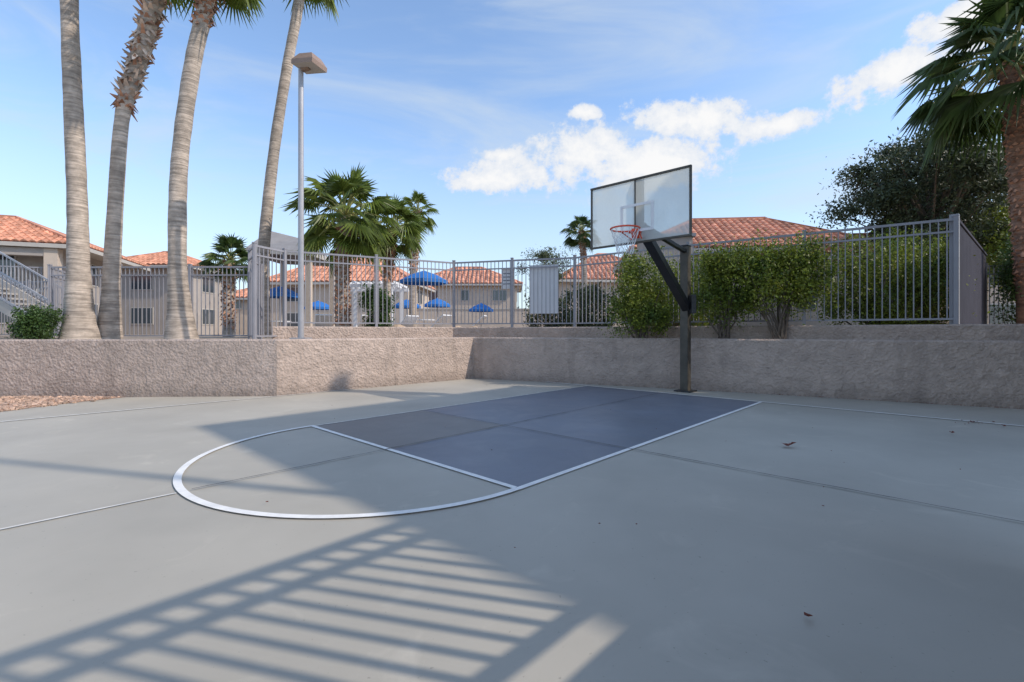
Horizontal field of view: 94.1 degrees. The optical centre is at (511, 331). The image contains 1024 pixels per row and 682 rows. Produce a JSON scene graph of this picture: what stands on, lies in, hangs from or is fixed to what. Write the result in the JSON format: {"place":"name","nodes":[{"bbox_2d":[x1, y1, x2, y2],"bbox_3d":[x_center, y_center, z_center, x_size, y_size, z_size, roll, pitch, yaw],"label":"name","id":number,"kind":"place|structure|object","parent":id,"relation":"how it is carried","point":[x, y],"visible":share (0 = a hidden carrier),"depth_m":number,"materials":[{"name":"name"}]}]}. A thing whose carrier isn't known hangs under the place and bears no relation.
{"place":"outdoors","nodes":[
{"label":"outdoors","id":0,"kind":"place"},
{"bbox_2d":[0,334,271,338],"bbox_3d":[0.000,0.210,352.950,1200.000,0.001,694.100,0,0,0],"label":"terrace ground","id":1,"kind":"structure","parent":0,"point":[162,337],"depth_m":16.77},
{"bbox_2d":[0,251,61,338],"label":"exterior staircase","id":2,"kind":"structure","parent":1,"relation":"on","point":[11,290],"depth_m":15.49,"materials":[{"name":"metal"}]},
{"bbox_2d":[0,246,62,333],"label":"porch","id":3,"kind":"object","parent":1,"relation":"on","point":[53,257],"visible":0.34,"depth_m":21.42,"materials":[{"name":"beige paint"}]},
{"bbox_2d":[0,264,64,334],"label":"metal fence","id":4,"kind":"object","parent":1,"relation":"on","point":[56,281],"visible":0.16,"depth_m":13.79,"materials":[{"name":"metal"}]},
{"bbox_2d":[2,300,68,338],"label":"hedge bush","id":5,"kind":"object","parent":1,"relation":"on","point":[35,323],"visible":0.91,"depth_m":10.73,"materials":[{"name":"green plant"}]},
{"bbox_2d":[0,246,102,335],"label":"walls","id":6,"kind":"structure","parent":1,"relation":"on","point":[29,261],"depth_m":22.23,"materials":[{"name":"grey paint"}]},
{"bbox_2d":[0,255,97,323],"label":"windows","id":7,"kind":"structure","parent":6,"relation":"attached to","point":[93,270],"depth_m":21.90,"materials":[{"name":"glass"}]},
{"bbox_2d":[0,215,149,265],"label":"roof","id":8,"kind":"structure","parent":6,"relation":"on","point":[13,228],"depth_m":22.37,"materials":[{"name":"tile"}]},
{"bbox_2d":[0,241,149,270],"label":"fascia","id":9,"kind":"structure","parent":6,"relation":"attached to","point":[96,254],"depth_m":21.98,"materials":[{"name":"paint"}]},
{"bbox_2d":[58,0,101,338],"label":"palm tree","id":10,"kind":"object","parent":1,"relation":"on","point":[80,321],"visible":0.96,"depth_m":11.35,"materials":[{"name":"grey plant"}]},
{"bbox_2d":[49,264,262,338],"bbox_3d":[-9.700,-0.810,12.950,5.881,2.040,0.080,0,0,1],"label":"metal fence","id":11,"kind":"object","parent":1,"relation":"on","point":[190,267],"visible":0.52,"depth_m":12.93,"materials":[{"name":"metal"}]},
{"bbox_2d":[97,0,232,338],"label":"palm tree","id":12,"kind":"object","parent":1,"relation":"on","point":[148,20],"visible":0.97,"depth_m":11.87,"materials":[{"name":"plant"}]},
{"bbox_2d":[122,268,221,334],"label":"walls","id":13,"kind":"structure","parent":1,"relation":"on","point":[165,304],"depth_m":32.50,"materials":[{"name":"grey paint"}]},
{"bbox_2d":[131,273,213,324],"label":"windows","id":14,"kind":"structure","parent":13,"relation":"attached to","point":[152,308],"depth_m":32.46,"materials":[{"name":"glass"}]},
{"bbox_2d":[126,251,219,269],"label":"roof","id":15,"kind":"structure","parent":13,"relation":"on","point":[158,258],"depth_m":33.23,"materials":[{"name":"tile"}]},
{"bbox_2d":[163,0,265,338],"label":"palm tree","id":16,"kind":"object","parent":1,"relation":"on","point":[180,323],"visible":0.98,"depth_m":11.16,"materials":[{"name":"plant"}]},
{"bbox_2d":[195,233,247,336],"bbox_3d":[-10.691,-1.745,17.993,2.171,3.931,2.190,0,0,0],"label":"fan palm","id":17,"kind":"object","parent":1,"relation":"on","point":[225,244],"visible":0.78,"depth_m":17.81,"materials":[{"name":"green plant"}]},
{"bbox_2d":[242,300,246,307],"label":"walls","id":18,"kind":"structure","parent":1,"relation":"on","point":[245,303],"depth_m":48.00,"materials":[{"name":"beige paint"}]},
{"bbox_2d":[236,300,241,307],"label":"windows","id":19,"kind":"structure","parent":18,"relation":"attached to","point":[237,303],"depth_m":47.95,"materials":[{"name":"glass"}]},
{"bbox_2d":[236,288,246,297],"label":"roof","id":20,"kind":"structure","parent":18,"relation":"on","point":[241,293],"depth_m":48.18,"materials":[{"name":"tile"}]},
{"bbox_2d":[270,285,297,325],"bbox_3d":[-11.200,-1.020,23.000,1.663,2.460,1.663,0,0,-34],"label":"patio umbrella","id":21,"kind":"object","parent":1,"relation":"on","point":[288,293],"visible":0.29,"depth_m":22.70,"materials":[{"name":"blue fabric"}]},
{"bbox_2d":[243,231,334,326],"bbox_3d":[-10.100,-2.237,22.250,3.100,4.925,3.600,0,0,0],"label":"shade canopy","id":22,"kind":"object","parent":1,"relation":"on","point":[279,241],"visible":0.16,"depth_m":21.51,"materials":[{"name":"paint"}]},
{"bbox_2d":[257,0,349,337],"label":"palm tree","id":23,"kind":"object","parent":1,"relation":"on","point":[266,216],"visible":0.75,"depth_m":15.38,"materials":[{"name":"plant"}]},
{"bbox_2d":[289,52,326,338],"bbox_3d":[-4.426,-2.874,10.257,0.709,6.088,0.460,0,0,18],"label":"street lamp","id":24,"kind":"object","parent":1,"relation":"on","point":[308,63],"visible":0.97,"depth_m":10.25,"materials":[{"name":"grey metal"}]},
{"bbox_2d":[304,300,328,323],"bbox_3d":[-12.200,-0.895,30.000,1.571,2.210,1.571,0,0,-34],"label":"patio umbrella","id":25,"kind":"object","parent":1,"relation":"on","point":[315,305],"visible":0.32,"depth_m":29.55,"materials":[{"name":"blue fabric"}]},
{"bbox_2d":[315,314,331,326],"bbox_3d":[-7.506,-0.224,19.016,0.620,0.869,1.767,0,0,-21],"label":"lounge chair","id":26,"kind":"object","parent":1,"relation":"on","point":[322,320],"visible":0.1,"depth_m":18.38,"materials":[{"name":"white plastic"}]},
{"bbox_2d":[277,163,402,326],"bbox_3d":[-5.363,-2.655,15.521,3.742,5.758,3.878,0,0,0],"label":"fan palm","id":27,"kind":"object","parent":1,"relation":"on","point":[321,232],"visible":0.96,"depth_m":15.04,"materials":[{"name":"green plant"}]},
{"bbox_2d":[270,284,428,333],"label":"walls","id":28,"kind":"structure","parent":1,"relation":"on","point":[315,292],"depth_m":36.58,"materials":[{"name":"beige paint"}]},
{"bbox_2d":[270,257,434,289],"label":"roof","id":29,"kind":"structure","parent":28,"relation":"on","point":[369,275],"depth_m":36.94,"materials":[{"name":"tile"}]},
{"bbox_2d":[270,281,434,292],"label":"fascia","id":30,"kind":"structure","parent":28,"relation":"attached to","point":[293,283],"depth_m":36.19,"materials":[{"name":"paint"}]},
{"bbox_2d":[287,287,421,325],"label":"windows","id":31,"kind":"structure","parent":28,"relation":"attached to","point":[292,314],"depth_m":36.63,"materials":[{"name":"glass"}]},
{"bbox_2d":[355,280,397,326],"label":"green shrub","id":32,"kind":"object","parent":1,"relation":"on","point":[370,302],"visible":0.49,"depth_m":15.11,"materials":[{"name":"green plant"}]},
{"bbox_2d":[349,281,408,326],"bbox_3d":[-8.000,-1.252,27.300,3.600,2.955,3.400,0,0,0],"label":"pergola","id":33,"kind":"object","parent":1,"relation":"on","point":[369,283],"visible":0.38,"depth_m":28.51,"materials":[{"name":"white wood"}]},
{"bbox_2d":[354,192,429,326],"bbox_3d":[-4.352,-2.396,17.273,2.860,5.234,2.695,0,0,-31],"label":"fan palm","id":34,"kind":"object","parent":1,"relation":"on","point":[410,234],"visible":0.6,"depth_m":17.11,"materials":[{"name":"green plant"}]},
{"bbox_2d":[394,299,420,308],"bbox_3d":[-6.500,-0.920,29.500,1.571,2.260,1.571,0,0,-34],"label":"patio umbrella","id":35,"kind":"object","parent":1,"relation":"on","point":[405,305],"visible":0.24,"depth_m":29.00,"materials":[{"name":"blue fabric"}]},
{"bbox_2d":[400,315,418,326],"bbox_3d":[-4.713,-0.224,20.011,1.767,0.869,0.620,0,0,40],"label":"lounge chair","id":36,"kind":"object","parent":1,"relation":"on","point":[409,321],"visible":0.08,"depth_m":19.56,"materials":[{"name":"white plastic"}]},
{"bbox_2d":[398,190,438,326],"bbox_3d":[-4.738,-3.459,24.044,2.272,7.363,2.165,0,0,0],"label":"fan palm","id":37,"kind":"object","parent":1,"relation":"on","point":[417,198],"visible":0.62,"depth_m":23.83,"materials":[{"name":"green plant"}]},
{"bbox_2d":[400,269,447,326],"bbox_3d":[-3.750,-1.220,20.300,1.848,2.860,1.848,0,0,-34],"label":"patio umbrella","id":38,"kind":"object","parent":1,"relation":"on","point":[438,280],"visible":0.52,"depth_m":19.95,"materials":[{"name":"blue fabric"}]},
{"bbox_2d":[234,308,624,333],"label":"block wall","id":39,"kind":"structure","parent":1,"relation":"on","point":[519,318],"depth_m":36.90,"materials":[{"name":"beige paint"}]},
{"bbox_2d":[425,297,449,319],"bbox_3d":[-4.700,-0.970,30.000,1.571,2.360,1.571,0,0,11],"label":"patio umbrella","id":40,"kind":"object","parent":1,"relation":"on","point":[438,303],"visible":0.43,"depth_m":29.57,"materials":[{"name":"blue fabric"}]},
{"bbox_2d":[431,314,451,326],"bbox_3d":[-3.315,-0.224,19.007,1.767,0.869,0.620,0,0,26],"label":"lounge chair","id":41,"kind":"object","parent":1,"relation":"on","point":[439,320],"visible":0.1,"depth_m":18.66,"materials":[{"name":"white plastic"}]},
{"bbox_2d":[432,285,516,307],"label":"walls","id":42,"kind":"structure","parent":1,"relation":"on","point":[476,295],"depth_m":51.00,"materials":[{"name":"beige paint"}]},
{"bbox_2d":[429,290,505,300],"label":"windows","id":43,"kind":"structure","parent":42,"relation":"attached to","point":[496,295],"depth_m":50.95,"materials":[{"name":"glass"}]},
{"bbox_2d":[434,266,522,283],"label":"roof","id":44,"kind":"structure","parent":42,"relation":"on","point":[476,276],"depth_m":52.12,"materials":[{"name":"tile"}]},
{"bbox_2d":[445,284,522,292],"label":"fascia","id":45,"kind":"structure","parent":42,"relation":"attached to","point":[519,288],"depth_m":50.37,"materials":[{"name":"paint"}]},
{"bbox_2d":[472,315,486,325],"bbox_3d":[-1.916,-0.224,19.503,1.767,0.869,0.620,0,0,11],"label":"lounge chair","id":46,"kind":"object","parent":1,"relation":"on","point":[481,318],"visible":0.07,"depth_m":19.22,"materials":[{"name":"white plastic"}]},
{"bbox_2d":[469,302,492,326],"bbox_3d":[-2.000,-0.845,31.000,1.478,2.110,1.478,0,0,-34],"label":"patio umbrella","id":47,"kind":"object","parent":1,"relation":"on","point":[475,308],"visible":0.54,"depth_m":30.59,"materials":[{"name":"blue fabric"}]},
{"bbox_2d":[515,246,575,325],"bbox_3d":[2.102,-2.636,29.858,4.071,5.702,3.658,0,0,0],"label":"desert tree","id":48,"kind":"object","parent":1,"relation":"on","point":[544,253],"visible":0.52,"depth_m":29.69,"materials":[{"name":"green plant"}]},
{"bbox_2d":[521,286,577,326],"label":"green shrub","id":49,"kind":"object","parent":1,"relation":"on","point":[549,317],"visible":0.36,"depth_m":21.76,"materials":[{"name":"green plant"}]},
{"bbox_2d":[561,214,592,315],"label":"fan palm","id":50,"kind":"object","parent":1,"relation":"on","point":[582,241],"visible":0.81,"depth_m":25.86,"materials":[{"name":"green plant"}]},
{"bbox_2d":[561,281,619,326],"bbox_3d":[3.459,-0.850,20.811,2.834,2.821,2.631,0,0,0],"label":"green shrub","id":51,"kind":"object","parent":1,"relation":"on","point":[598,299],"visible":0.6,"depth_m":20.67,"materials":[{"name":"green plant"}]},
{"bbox_2d":[559,282,623,307],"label":"walls","id":52,"kind":"structure","parent":1,"relation":"on","point":[568,286],"depth_m":37.88,"materials":[{"name":"beige paint"}]},
{"bbox_2d":[559,279,613,281],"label":"fascia","id":53,"kind":"structure","parent":52,"relation":"attached to","point":[568,280],"depth_m":37.13,"materials":[{"name":"paint"}]},
{"bbox_2d":[560,253,621,279],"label":"roof","id":54,"kind":"structure","parent":52,"relation":"on","point":[598,270],"depth_m":38.69,"materials":[{"name":"tile"}]},
{"bbox_2d":[597,246,679,338],"bbox_3d":[3.017,-0.756,11.119,1.791,2.559,2.161,0,0,-25],"label":"green shrub","id":55,"kind":"object","parent":1,"relation":"on","point":[636,310],"visible":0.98,"depth_m":10.84,"materials":[{"name":"green plant"}]},
{"bbox_2d":[272,324,1023,340],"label":"curb wall","id":56,"kind":"structure","parent":1,"relation":"on","point":[1007,332],"depth_m":10.82,"materials":[{"name":"paint"}]},
{"bbox_2d":[286,214,958,326],"bbox_3d":[1.513,-1.125,11.839,14.333,1.990,3.124,0,0,14],"label":"metal fence","id":57,"kind":"object","parent":56,"relation":"on","point":[512,268],"visible":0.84,"depth_m":12.64,"materials":[{"name":"metal"}]},
{"bbox_2d":[501,269,509,288],"bbox_3d":[-0.121,-1.530,13.817,0.380,0.580,0.026,0,0,16],"label":"notice sign","id":58,"kind":"object","parent":57,"relation":"attached to","point":[504,278],"visible":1,"depth_m":13.83,"materials":[{"name":"grey metal"}]},
{"bbox_2d":[529,264,557,313],"bbox_3d":[0.900,-1.200,13.520,0.830,1.380,0.020,0,0,16],"label":"metal panel","id":59,"kind":"object","parent":57,"relation":"attached to","point":[545,290],"visible":1,"depth_m":13.51,"materials":[{"name":"white metal"}]},
{"bbox_2d":[949,213,986,323],"bbox_3d":[10.492,-1.115,10.846,6.462,2.060,0.130,0,0,-41],"label":"metal screen","id":60,"kind":"object","parent":56,"relation":"on","point":[970,300],"visible":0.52,"depth_m":10.07,"materials":[{"name":"paint"}]},
{"bbox_2d":[645,249,725,325],"bbox_3d":[4.353,-0.780,12.266,2.778,2.739,2.369,0,0,0],"label":"green shrub","id":61,"kind":"object","parent":1,"relation":"on","point":[695,286],"visible":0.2,"depth_m":12.08,"materials":[{"name":"green plant"}]},
{"bbox_2d":[667,257,738,325],"bbox_3d":[6.311,-1.074,16.011,3.033,3.092,2.154,0,0,-30],"label":"green shrub","id":62,"kind":"object","parent":1,"relation":"on","point":[702,323],"visible":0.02,"depth_m":15.93,"materials":[{"name":"green plant"}]},
{"bbox_2d":[625,251,796,325],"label":"walls","id":63,"kind":"structure","parent":1,"relation":"on","point":[752,323],"depth_m":21.51,"materials":[{"name":"beige paint"}]},
{"bbox_2d":[613,246,807,272],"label":"fascia","id":64,"kind":"structure","parent":63,"relation":"attached to","point":[700,249],"depth_m":21.13,"materials":[{"name":"paint"}]},
{"bbox_2d":[612,217,847,268],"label":"roof","id":65,"kind":"structure","parent":63,"relation":"on","point":[705,230],"depth_m":22.68,"materials":[{"name":"tile"}]},
{"bbox_2d":[691,236,764,338],"bbox_3d":[4.617,-0.914,10.337,1.888,2.300,1.484,0,0,0],"label":"green shrub","id":66,"kind":"object","parent":1,"relation":"on","point":[718,280],"visible":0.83,"depth_m":10.19,"materials":[{"name":"green plant"}]},
{"bbox_2d":[709,223,856,338],"bbox_3d":[5.605,-1.002,9.910,2.694,2.469,1.819,0,0,-15],"label":"green shrub","id":67,"kind":"object","parent":1,"relation":"on","point":[788,285],"visible":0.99,"depth_m":9.75,"materials":[{"name":"green plant"}]},
{"bbox_2d":[789,258,987,324],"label":"walls","id":68,"kind":"structure","parent":1,"relation":"on","point":[813,317],"depth_m":17.93,"materials":[{"name":"beige paint"}]},
{"bbox_2d":[798,288,903,311],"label":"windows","id":69,"kind":"structure","parent":68,"relation":"attached to","point":[815,304],"depth_m":18.42,"materials":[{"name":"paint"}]},
{"bbox_2d":[815,233,1009,253],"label":"roof","id":70,"kind":"structure","parent":68,"relation":"on","point":[841,238],"depth_m":17.73,"materials":[{"name":"tile"}]},
{"bbox_2d":[808,227,973,324],"bbox_3d":[8.124,-0.766,10.486,2.556,3.194,2.811,0,0,-39],"label":"green shrub","id":71,"kind":"object","parent":1,"relation":"on","point":[878,290],"visible":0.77,"depth_m":10.32,"materials":[{"name":"green plant"}]},
{"bbox_2d":[803,107,1010,323],"bbox_3d":[14.247,-3.619,16.322,6.759,7.565,7.144,0,0,0],"label":"olive tree","id":72,"kind":"object","parent":1,"relation":"on","point":[969,181],"visible":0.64,"depth_m":15.78,"materials":[{"name":"green plant"}]},
{"bbox_2d":[861,219,989,324],"bbox_3d":[9.538,-1.159,11.399,2.991,3.002,2.003,0,0,0],"label":"green shrub","id":73,"kind":"object","parent":1,"relation":"on","point":[942,250],"visible":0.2,"depth_m":11.05,"materials":[{"name":"green plant"}]},
{"bbox_2d":[869,137,1009,267],"bbox_3d":[18.368,-3.868,18.880,6.675,8.063,7.178,0,0,-33],"label":"olive tree","id":74,"kind":"object","parent":1,"relation":"on","point":[970,209],"visible":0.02,"depth_m":17.82,"materials":[{"name":"green plant"}]},
{"bbox_2d":[891,0,1023,323],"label":"fan palm","id":75,"kind":"object","parent":1,"relation":"on","point":[953,110],"visible":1,"depth_m":12.01,"materials":[{"name":"green plant"}]},
{"bbox_2d":[973,200,1011,290],"bbox_3d":[16.475,-2.063,15.195,4.632,4.454,4.136,0,0,0],"label":"olive tree","id":76,"kind":"object","parent":1,"relation":"on","point":[990,248],"visible":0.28,"depth_m":15.10,"materials":[{"name":"green plant"}]},
{"bbox_2d":[986,263,1012,323],"bbox_3d":[15.950,-0.955,12.800,6.193,1.810,0.080,0,0,4],"label":"metal fence","id":77,"kind":"object","parent":1,"relation":"on","point":[989,274],"visible":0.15,"depth_m":12.98,"materials":[{"name":"metal"}]},
{"bbox_2d":[988,286,1014,303],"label":"walls","id":78,"kind":"structure","parent":1,"relation":"on","point":[991,297],"depth_m":26.46,"materials":[{"name":"beige paint"}]},
{"bbox_2d":[988,275,1015,323],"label":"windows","id":79,"kind":"structure","parent":78,"relation":"attached to","point":[991,316],"depth_m":26.39,"materials":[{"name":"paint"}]},
{"bbox_2d":[986,233,1023,323],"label":"green shrub","id":80,"kind":"object","parent":1,"relation":"on","point":[1005,269],"visible":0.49,"depth_m":12.46,"materials":[{"name":"green plant"}]},
{"bbox_2d":[358,315,370,326],"bbox_3d":[-6.110,-0.224,19.514,0.620,0.869,1.767,0,0,-36],"label":"lounge chair","id":81,"kind":"object","parent":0,"point":[359,325],"visible":0.01,"depth_m":18.88,"materials":[{"name":"white plastic"}]},
{"bbox_2d":[392,325,476,326],"bbox_3d":[-2.711,-0.018,16.709,3.316,0.457,1.490,0,0,0],"label":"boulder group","id":82,"kind":"object","parent":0,"point":[404,326],"visible":0.1,"depth_m":16.70},
{"bbox_2d":[0,378,1023,681],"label":"court pavement","id":83,"kind":"structure","parent":0,"point":[638,564],"depth_m":2.72,"materials":[{"name":"grey concrete"}]},
{"bbox_2d":[0,395,119,411],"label":"gravel bed","id":84,"kind":"object","parent":83,"relation":"on","point":[8,403],"visible":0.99,"depth_m":8.41,"materials":[{"name":"brown gravel"}]},
{"bbox_2d":[0,381,1022,528],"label":"court marking","id":85,"kind":"object","parent":83,"relation":"on","point":[181,489],"visible":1,"depth_m":4.00,"materials":[{"name":"white paint"}]},
{"bbox_2d":[0,337,1023,408],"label":"retaining wall","id":86,"kind":"structure","parent":83,"relation":"on","point":[982,373],"depth_m":9.19,"materials":[{"name":"paint"}]},
{"bbox_2d":[247,242,286,338],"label":"metal gate","id":87,"kind":"structure","parent":86,"relation":"on","point":[254,256],"depth_m":11.68,"materials":[{"name":"metal"}]},
{"bbox_2d":[192,393,1023,521],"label":"pavement joint","id":88,"kind":"object","parent":83,"relation":"on","point":[614,445],"visible":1,"depth_m":4.38,"materials":[{"name":"grey concrete"}]},
{"bbox_2d":[266,390,1019,547],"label":"leaf litter","id":89,"kind":"object","parent":83,"relation":"on","point":[819,396],"visible":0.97,"depth_m":6.49,"materials":[{"name":"brown plant"}]},
{"bbox_2d":[590,164,696,392],"bbox_3d":[2.484,-0.655,8.889,1.732,3.810,3.290,0,0,23],"label":"basketball hoop","id":90,"kind":"object","parent":83,"relation":"on","point":[648,211],"visible":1,"depth_m":8.06,"materials":[{"name":"glass"}]},
{"bbox_2d":[0,0,1023,307],"label":"sky","id":91,"kind":"structure","parent":0,"point":[506,115],"materials":[{"name":"blue"}]},
{"bbox_2d":[317,386,756,486],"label":"lane pavement","id":92,"kind":"structure","parent":0,"point":[517,456],"depth_m":6.19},
{"bbox_2d":[635,233,695,324],"bbox_3d":[6.200,-1.795,19.500,2.100,4.090,1.700,0,0,6],"label":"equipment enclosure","id":93,"kind":"object","parent":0,"point":[679,241],"visible":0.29,"depth_m":18.74,"materials":[{"name":"paint"}]}
]}

